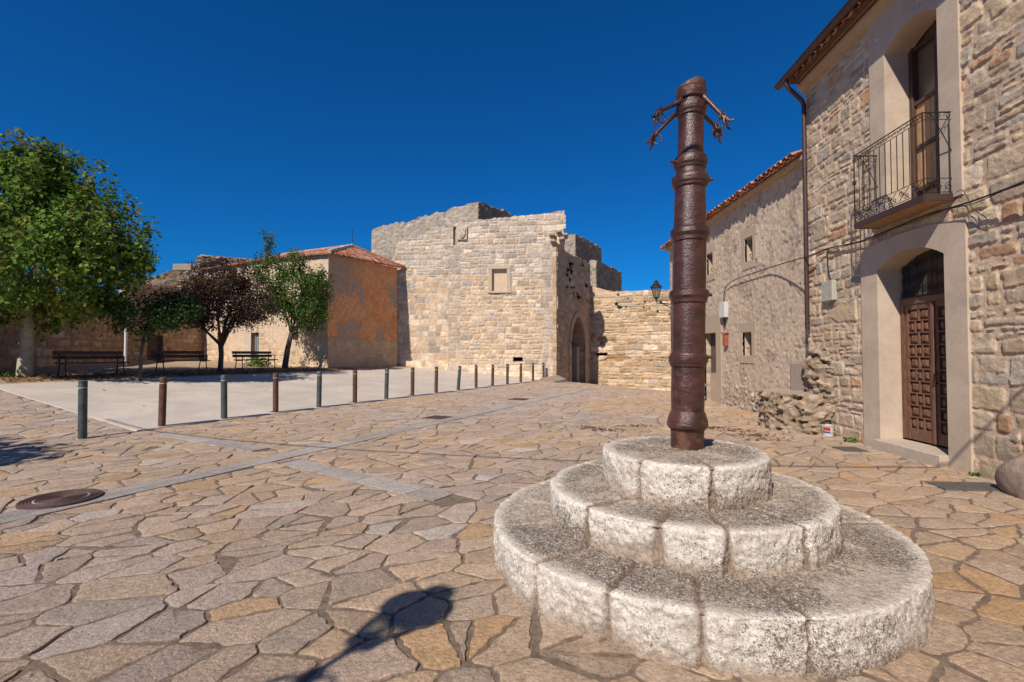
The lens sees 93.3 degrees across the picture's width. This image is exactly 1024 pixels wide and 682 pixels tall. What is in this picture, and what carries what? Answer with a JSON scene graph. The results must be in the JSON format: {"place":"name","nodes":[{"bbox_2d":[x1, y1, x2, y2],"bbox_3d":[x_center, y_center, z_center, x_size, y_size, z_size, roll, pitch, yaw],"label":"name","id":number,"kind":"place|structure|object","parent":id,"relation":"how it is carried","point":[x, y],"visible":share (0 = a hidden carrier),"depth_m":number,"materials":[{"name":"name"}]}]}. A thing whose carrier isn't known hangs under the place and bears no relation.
{"place":"outdoors","nodes":[
{"label":"outdoors","id":0,"kind":"place"},
{"bbox_2d":[173,264,193,271],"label":"stone parapet","id":1,"kind":"structure","parent":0,"point":[181,267],"depth_m":32.65,"materials":[{"name":"beige stone"}]},
{"bbox_2d":[0,360,414,383],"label":"dirt strip","id":2,"kind":"object","parent":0,"point":[130,367],"visible":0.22,"depth_m":19.39,"materials":[{"name":"brown soil"}]},
{"bbox_2d":[0,372,26,376],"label":"grass tuft","id":3,"kind":"object","parent":2,"relation":"on","point":[7,374],"visible":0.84,"depth_m":14.12,"materials":[{"name":"green plant"}]},
{"bbox_2d":[0,290,123,369],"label":"block wall","id":4,"kind":"structure","parent":2,"relation":"on","point":[86,339],"depth_m":20.14,"materials":[{"name":"brown stone"}]},
{"bbox_2d":[0,127,164,376],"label":"plane tree","id":5,"kind":"object","parent":2,"relation":"on","point":[50,223],"visible":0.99,"depth_m":14.11,"materials":[{"name":"green plant"}]},
{"bbox_2d":[52,351,129,376],"bbox_3d":[-13.536,0.729,15.604,0.554,0.808,1.850,-1,-2,27],"label":"bench","id":6,"kind":"object","parent":2,"relation":"on","point":[117,353],"visible":0.97,"depth_m":15.59,"materials":[{"name":"brown wood"}]},
{"bbox_2d":[124,329,127,365],"bbox_3d":[-16.300,0.051,20.406,0.102,2.000,0.102,1,-2,-22],"label":"white post","id":7,"kind":"object","parent":2,"relation":"on","point":[125,343],"visible":0.58,"depth_m":20.37,"materials":[{"name":"paint"}]},
{"bbox_2d":[119,283,203,359],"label":"stone outhouse","id":8,"kind":"structure","parent":2,"relation":"on","point":[191,340],"depth_m":26.77,"materials":[{"name":"brown stone"}]},
{"bbox_2d":[147,335,160,359],"bbox_3d":[-19.673,0.548,26.464,0.060,1.733,0.784,-1,-2,24],"label":"door","id":9,"kind":"structure","parent":8,"relation":"in","point":[152,346],"depth_m":26.48,"materials":[{"name":"brown wood"}]},
{"bbox_2d":[145,270,195,286],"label":"ruined terrace wall","id":10,"kind":"structure","parent":8,"relation":"on","point":[173,275],"depth_m":30.23,"materials":[{"name":"beige stone"}]},
{"bbox_2d":[0,366,354,381],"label":"fallen leaves","id":11,"kind":"object","parent":2,"relation":"on","point":[203,372],"visible":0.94,"depth_m":17.28,"materials":[{"name":"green plant"}]},
{"bbox_2d":[152,351,210,372],"bbox_3d":[-12.486,0.776,18.304,0.554,0.808,1.850,-1,-2,27],"label":"bench","id":12,"kind":"object","parent":2,"relation":"on","point":[199,356],"visible":0.98,"depth_m":18.32,"materials":[{"name":"brown wood"}]},
{"bbox_2d":[163,256,283,370],"bbox_3d":[-11.641,-1.072,19.601,4.913,4.901,3.398,0,-2,0],"label":"purple leaved tree","id":13,"kind":"object","parent":2,"relation":"on","point":[245,306],"visible":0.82,"depth_m":19.14,"materials":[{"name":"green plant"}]},
{"bbox_2d":[232,351,277,369],"bbox_3d":[-11.186,0.848,21.103,0.554,0.808,1.850,-1,-2,27],"label":"bench","id":14,"kind":"object","parent":2,"relation":"on","point":[251,352],"visible":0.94,"depth_m":21.10,"materials":[{"name":"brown wood"}]},
{"bbox_2d":[244,357,272,366],"bbox_3d":[-12.433,0.996,23.590,1.332,0.635,1.316,0,-2,0],"label":"shrub","id":15,"kind":"object","parent":2,"relation":"on","point":[258,363],"visible":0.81,"depth_m":23.31,"materials":[{"name":"green plant"}]},
{"bbox_2d":[245,228,334,367],"bbox_3d":[-10.434,-1.995,22.949,4.208,6.872,3.067,0,-2,0],"label":"almond tree","id":16,"kind":"object","parent":2,"relation":"on","point":[312,285],"visible":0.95,"depth_m":22.66,"materials":[{"name":"green plant"}]},
{"bbox_2d":[198,244,404,367],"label":"plastered house","id":17,"kind":"structure","parent":2,"relation":"on","point":[361,331],"depth_m":25.83,"materials":[{"name":"paint"}]},
{"bbox_2d":[256,333,258,358],"bbox_3d":[-13.644,0.528,26.147,0.716,1.955,0.111,-1,-2,31],"label":"door","id":18,"kind":"structure","parent":17,"relation":"in","point":[257,334],"depth_m":26.22,"materials":[{"name":"white paint"}]},
{"bbox_2d":[192,255,251,280],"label":"collapsed stone wall","id":19,"kind":"structure","parent":0,"point":[233,260],"depth_m":30.37,"materials":[{"name":"stone"}]},
{"bbox_2d":[0,368,539,430],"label":"concrete plaza","id":20,"kind":"structure","parent":0,"point":[122,402],"depth_m":14.20,"materials":[{"name":"grey concrete"}]},
{"bbox_2d":[97,287,211,380],"bbox_3d":[-11.451,-0.176,15.550,2.665,3.250,2.873,-2,-2,45],"label":"tree","id":21,"kind":"object","parent":20,"relation":"on","point":[165,314],"visible":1,"depth_m":15.22,"materials":[{"name":"green plant"}]},
{"bbox_2d":[158,377,166,426],"bbox_3d":[-7.135,1.272,9.872,0.135,1.070,0.135,2,-2,-31],"label":"bollard","id":22,"kind":"object","parent":20,"relation":"on","point":[162,401],"visible":0.96,"depth_m":9.82,"materials":[{"name":"brown metal"}]},
{"bbox_2d":[221,375,226,418],"bbox_3d":[-6.559,1.303,11.015,0.135,1.070,0.135,0,0,-37],"label":"bollard","id":23,"kind":"object","parent":20,"relation":"on","point":[223,396],"visible":0.94,"depth_m":10.96,"materials":[{"name":"grey metal"}]},
{"bbox_2d":[316,371,321,406],"bbox_3d":[-5.351,1.368,13.420,0.135,1.070,0.135,-1,-2,39],"label":"bollard","id":24,"kind":"object","parent":20,"relation":"on","point":[319,390],"visible":0.94,"depth_m":13.37,"materials":[{"name":"grey metal"}]},
{"bbox_2d":[353,370,356,402],"bbox_3d":[-4.749,1.400,14.617,0.135,1.070,0.135,0,-1,-14],"label":"bollard","id":25,"kind":"object","parent":20,"relation":"on","point":[354,386],"visible":0.94,"depth_m":14.56,"materials":[{"name":"brown metal"}]},
{"bbox_2d":[384,368,388,398],"bbox_3d":[-4.115,1.434,15.867,0.135,1.070,0.135,0,-2,37],"label":"bollard","id":26,"kind":"object","parent":20,"relation":"on","point":[386,387],"visible":0.95,"depth_m":15.82,"materials":[{"name":"metal"}]},
{"bbox_2d":[411,367,414,395],"bbox_3d":[-3.512,1.466,17.074,0.135,1.070,0.135,0,-1,3],"label":"bollard","id":27,"kind":"object","parent":20,"relation":"on","point":[412,379],"visible":0.94,"depth_m":17.02,"materials":[{"name":"brown metal"}]},
{"bbox_2d":[434,366,437,392],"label":"bollard","id":28,"kind":"object","parent":20,"relation":"on","point":[436,381],"visible":0.97,"depth_m":18.29,"materials":[{"name":"brown metal"}]},
{"bbox_2d":[457,366,460,389],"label":"bollard","id":29,"kind":"object","parent":20,"relation":"on","point":[459,378],"visible":0.97,"depth_m":19.65,"materials":[{"name":"metal"}]},
{"bbox_2d":[475,365,477,387],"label":"bollard","id":30,"kind":"object","parent":20,"relation":"on","point":[476,376],"visible":0.94,"depth_m":20.93,"materials":[{"name":"metal"}]},
{"bbox_2d":[491,364,493,385],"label":"bollard","id":31,"kind":"object","parent":20,"relation":"on","point":[492,374],"visible":0.94,"depth_m":22.23,"materials":[{"name":"brown metal"}]},
{"bbox_2d":[506,364,508,383],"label":"bollard","id":32,"kind":"object","parent":20,"relation":"on","point":[507,373],"visible":0.94,"depth_m":23.56,"materials":[{"name":"brown metal"}]},
{"bbox_2d":[519,363,521,382],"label":"bollard","id":33,"kind":"object","parent":20,"relation":"on","point":[520,378],"visible":0.94,"depth_m":24.90,"materials":[{"name":"brown metal"}]},
{"bbox_2d":[542,362,544,377],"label":"bollard","id":34,"kind":"object","parent":20,"relation":"on","point":[543,368],"visible":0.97,"depth_m":27.64,"materials":[{"name":"brown metal"}]},
{"bbox_2d":[0,0,847,295],"label":"sky","id":35,"kind":"structure","parent":0,"point":[307,123],"materials":[{"name":"blue"}]},
{"bbox_2d":[0,381,1023,681],"bbox_3d":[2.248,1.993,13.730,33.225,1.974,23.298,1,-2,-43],"label":"stone paving","id":36,"kind":"structure","parent":0,"point":[378,655],"depth_m":3.83,"materials":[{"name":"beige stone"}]},
{"bbox_2d":[16,488,102,509],"bbox_3d":[-4.601,1.610,4.938,0.654,0.030,0.654,0,-2,0],"label":"round manhole","id":37,"kind":"object","parent":36,"relation":"on","point":[56,499],"visible":1,"depth_m":4.88,"materials":[{"name":"metal"}]},
{"bbox_2d":[77,380,87,438],"bbox_3d":[-7.627,1.237,8.591,0.135,1.070,0.135,-1,-2,5],"label":"bollard","id":38,"kind":"object","parent":36,"relation":"on","point":[82,407],"visible":0.94,"depth_m":8.54,"materials":[{"name":"grey metal"}]},
{"bbox_2d":[153,432,269,451],"bbox_3d":[-5.255,1.734,8.322,3.103,0.050,0.300,-1,-2,30],"label":"paving strip","id":39,"kind":"object","parent":36,"relation":"on","point":[223,443],"visible":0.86,"depth_m":8.21,"materials":[{"name":"grey stone"}]},
{"bbox_2d":[273,373,278,412],"bbox_3d":[-5.965,1.335,12.205,0.135,1.070,0.135,-1,-1,37],"label":"bollard","id":40,"kind":"object","parent":36,"relation":"on","point":[275,392],"visible":0.94,"depth_m":12.15,"materials":[{"name":"brown metal"}]},
{"bbox_2d":[0,388,594,523],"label":"paving strip","id":41,"kind":"object","parent":36,"relation":"on","point":[8,517],"visible":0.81,"depth_m":6.33,"materials":[{"name":"grey stone"}]},
{"bbox_2d":[423,415,452,418],"bbox_3d":[-1.741,1.806,11.337,0.520,0.055,0.520,-1,-2,27],"label":"drain cover","id":42,"kind":"object","parent":41,"relation":"on","point":[436,417],"visible":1,"depth_m":11.24,"materials":[{"name":"metal"}]},
{"bbox_2d":[281,460,453,501],"bbox_3d":[-1.880,1.668,5.855,2.872,0.050,0.300,-1,-2,35],"label":"paving strip","id":43,"kind":"object","parent":36,"relation":"on","point":[417,491],"visible":0.86,"depth_m":5.66,"materials":[{"name":"beige stone"}]},
{"bbox_2d":[464,392,506,398],"bbox_3d":[-1.024,1.981,17.467,0.280,0.050,2.899,1,-2,-36],"label":"paving strip","id":44,"kind":"object","parent":36,"relation":"on","point":[486,395],"visible":0.66,"depth_m":17.32,"materials":[{"name":"beige stone"}]},
{"bbox_2d":[507,398,527,399],"bbox_3d":[0.219,1.930,15.923,0.550,0.055,0.550,-1,-2,27],"label":"drain cover","id":45,"kind":"object","parent":36,"relation":"on","point":[518,399],"visible":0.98,"depth_m":15.80,"materials":[{"name":"metal"}]},
{"bbox_2d":[532,363,533,380],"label":"bollard","id":46,"kind":"object","parent":36,"relation":"on","point":[532,371],"visible":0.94,"depth_m":26.28,"materials":[{"name":"brown metal"}]},
{"bbox_2d":[540,375,565,382],"bbox_3d":[2.401,2.226,26.878,1.366,0.600,1.015,1,-2,-38],"label":"stone ledge","id":47,"kind":"object","parent":36,"relation":"on","point":[556,379],"visible":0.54,"depth_m":26.75,"materials":[{"name":"beige stone"}]},
{"bbox_2d":[561,424,790,440],"bbox_3d":[3.152,1.730,9.520,4.126,0.048,1.619,-1,-2,22],"label":"dry debris","id":48,"kind":"object","parent":36,"relation":"on","point":[600,428],"visible":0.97,"depth_m":9.37,"materials":[{"name":"brown plant"}]},
{"bbox_2d":[755,342,838,434],"bbox_3d":[5.725,0.846,9.676,1.350,2.031,2.177,0,-2,0],"label":"rubble stump","id":49,"kind":"object","parent":36,"relation":"on","point":[806,401],"visible":0.69,"depth_m":9.20,"materials":[{"name":"beige stone"}]},
{"bbox_2d":[821,424,836,436],"bbox_3d":[5.747,1.625,8.790,0.246,0.205,0.231,0,-2,0],"label":"plastic bucket","id":50,"kind":"object","parent":36,"relation":"on","point":[828,430],"visible":1,"depth_m":8.72,"materials":[{"name":"white plastic"}]},
{"bbox_2d":[832,446,868,451],"bbox_3d":[5.282,1.705,7.558,0.340,0.054,0.340,0,-2,2],"label":"drain cover","id":51,"kind":"object","parent":36,"relation":"on","point":[850,449],"visible":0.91,"depth_m":7.48,"materials":[{"name":"metal"}]},
{"bbox_2d":[843,437,859,442],"bbox_3d":[5.763,1.688,8.219,0.239,0.102,0.248,0,-2,0],"label":"weed","id":52,"kind":"object","parent":36,"relation":"on","point":[851,440],"visible":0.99,"depth_m":8.17,"materials":[{"name":"green plant"}]},
{"bbox_2d":[924,481,1001,491],"bbox_3d":[5.134,1.647,5.429,0.720,0.054,0.340,0,-2,4],"label":"drain cover","id":53,"kind":"object","parent":36,"relation":"on","point":[972,486],"visible":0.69,"depth_m":5.39,"materials":[{"name":"metal"}]},
{"bbox_2d":[968,472,982,476],"bbox_3d":[5.675,1.636,5.928,0.149,0.061,0.143,0,-2,16],"label":"weed","id":54,"kind":"object","parent":36,"relation":"on","point":[975,474],"visible":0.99,"depth_m":5.90,"materials":[{"name":"green plant"}]},
{"bbox_2d":[995,453,1023,499],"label":"boulder","id":55,"kind":"object","parent":36,"relation":"on","point":[1009,477],"visible":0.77,"depth_m":5.06,"materials":[{"name":"stone"}]},
{"bbox_2d":[588,260,621,290],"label":"castle turret","id":56,"kind":"object","parent":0,"point":[604,276],"visible":0.39,"depth_m":45.60,"materials":[{"name":"grey stone"}]},
{"bbox_3d":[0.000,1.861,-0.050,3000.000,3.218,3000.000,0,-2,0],"label":"ground","id":57,"kind":"structure","parent":0,"visible":0},
{"bbox_2d":[371,202,512,267],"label":"ruined keep wall","id":58,"kind":"structure","parent":57,"relation":"on","point":[385,238],"depth_m":35.20,"materials":[{"name":"beige stone"}]},
{"bbox_2d":[395,210,590,383],"bbox_3d":[0.017,-1.944,29.390,13.450,11.274,5.564,1,-2,-22],"label":"castle gatehouse","id":59,"kind":"object","parent":57,"relation":"on","point":[484,295],"visible":0.9,"depth_m":28.57,"materials":[{"name":"stone"}]},
{"bbox_2d":[488,265,510,292],"bbox_3d":[-0.740,-3.644,28.419,1.380,1.660,0.180,0,-2,6],"label":"window frame","id":60,"kind":"structure","parent":59,"relation":"in","point":[490,267],"depth_m":28.37,"materials":[{"name":"beige stone"}]},
{"bbox_2d":[564,234,601,262],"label":"castle turret","id":61,"kind":"object","parent":59,"relation":"on","point":[582,248],"visible":0.19,"depth_m":42.60,"materials":[{"name":"grey stone"}]},
{"bbox_2d":[590,286,670,390],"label":"curtain wall","id":62,"kind":"structure","parent":57,"relation":"on","point":[630,346],"depth_m":32.45,"materials":[{"name":"beige stone"}]},
{"bbox_2d":[493,436,935,678],"bbox_3d":[1.298,1.237,3.680,2.900,0.845,2.906,0,-2,0],"label":"stone pedestal","id":63,"kind":"object","parent":57,"relation":"on","point":[720,557],"visible":0.97,"depth_m":2.72,"materials":[{"name":"stone"}]},
{"bbox_2d":[645,76,734,450],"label":"iron column","id":64,"kind":"structure","parent":63,"relation":"on","point":[688,359],"depth_m":3.72,"materials":[{"name":"brown metal"}]},
{"bbox_2d":[659,150,808,412],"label":"rendered house","id":65,"kind":"structure","parent":57,"relation":"on","point":[756,225],"depth_m":12.25,"materials":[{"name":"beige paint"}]},
{"bbox_2d":[650,280,671,309],"bbox_3d":[5.747,-1.725,18.503,0.933,1.240,0.478,0,-2,0],"label":"street lamp","id":66,"kind":"object","parent":65,"relation":"attached to","point":[656,285],"visible":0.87,"depth_m":18.46,"materials":[{"name":"black metal"}]},
{"bbox_2d":[710,333,715,401],"bbox_3d":[6.410,0.930,15.084,0.080,2.355,0.934,0,-2,0],"label":"door","id":67,"kind":"structure","parent":65,"relation":"in","point":[713,336],"depth_m":15.36,"materials":[{"name":"brown wood"}]},
{"bbox_2d":[719,302,728,328],"bbox_3d":[6.140,-0.740,14.010,0.130,0.771,0.360,0,-2,0],"label":"meter box","id":68,"kind":"object","parent":65,"relation":"attached to","point":[723,310],"visible":1,"depth_m":13.94,"materials":[{"name":"white plastic"}]},
{"bbox_2d":[721,332,728,345],"bbox_3d":[6.130,-0.048,13.915,0.140,0.389,0.240,0,-2,0],"label":"clay holder","id":69,"kind":"object","parent":65,"relation":"attached to","point":[725,339],"visible":1,"depth_m":13.83,"materials":[{"name":"orange ceramic"}]},
{"bbox_2d":[774,0,1023,479],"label":"stone house","id":70,"kind":"structure","parent":57,"relation":"on","point":[912,109],"depth_m":7.13,"materials":[{"name":"stone"}]},
{"bbox_2d":[827,249,830,279],"bbox_3d":[5.860,-1.387,8.946,0.036,0.639,0.097,0,-2,0],"label":"box cable","id":71,"kind":"object","parent":70,"relation":"attached to","point":[827,264],"visible":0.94,"depth_m":8.97,"materials":[{"name":"rubber"}]},
{"bbox_2d":[822,280,836,301],"bbox_3d":[5.864,-0.926,8.942,0.096,0.365,0.324,0,-2,4],"label":"junction box","id":72,"kind":"object","parent":70,"relation":"attached to","point":[829,291],"visible":1,"depth_m":8.86,"materials":[{"name":"plastic"}]},
{"bbox_2d":[723,181,1023,301],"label":"wall cable","id":73,"kind":"object","parent":70,"relation":"attached to","point":[1021,182],"depth_m":7.09,"materials":[{"name":"rubber"}]},
{"bbox_2d":[805,183,1023,258],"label":"wall cable","id":74,"kind":"object","parent":70,"relation":"attached to","point":[925,217],"depth_m":6.56,"materials":[{"name":"rubber"}]},
{"bbox_2d":[905,302,932,443],"bbox_3d":[6.132,0.466,7.247,0.060,2.060,0.530,0,-2,4],"label":"door","id":75,"kind":"structure","parent":70,"relation":"in","point":[917,316],"depth_m":7.26,"materials":[{"name":"brown wood"}]},
{"bbox_2d":[900,249,944,298],"bbox_3d":[6.108,-1.007,7.002,0.063,0.671,1.251,0,-2,4],"label":"transom window","id":76,"kind":"structure","parent":70,"relation":"in","point":[923,275],"depth_m":7.18,"materials":[{"name":"black glass"}]},
{"bbox_2d":[908,20,940,198],"bbox_3d":[6.158,-3.318,6.956,0.110,2.844,1.006,0,-2,4],"label":"balcony window","id":77,"kind":"structure","parent":70,"relation":"in","point":[922,59],"depth_m":7.23,"materials":[{"name":"brown wood"}]},
{"bbox_2d":[933,300,947,446],"bbox_3d":[6.080,0.450,6.678,0.126,2.060,0.532,0,-2,0],"label":"door","id":78,"kind":"structure","parent":70,"relation":"in","point":[940,334],"depth_m":6.87,"materials":[{"name":"brown wood"}]},
{"bbox_2d":[956,190,990,224],"bbox_3d":[5.646,-1.629,5.888,0.130,0.531,0.322,1,-2,-24],"label":"loose wire","id":79,"kind":"object","parent":70,"relation":"hanging from","point":[972,207],"visible":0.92,"depth_m":5.94,"materials":[{"name":"rubber"}]}
]}

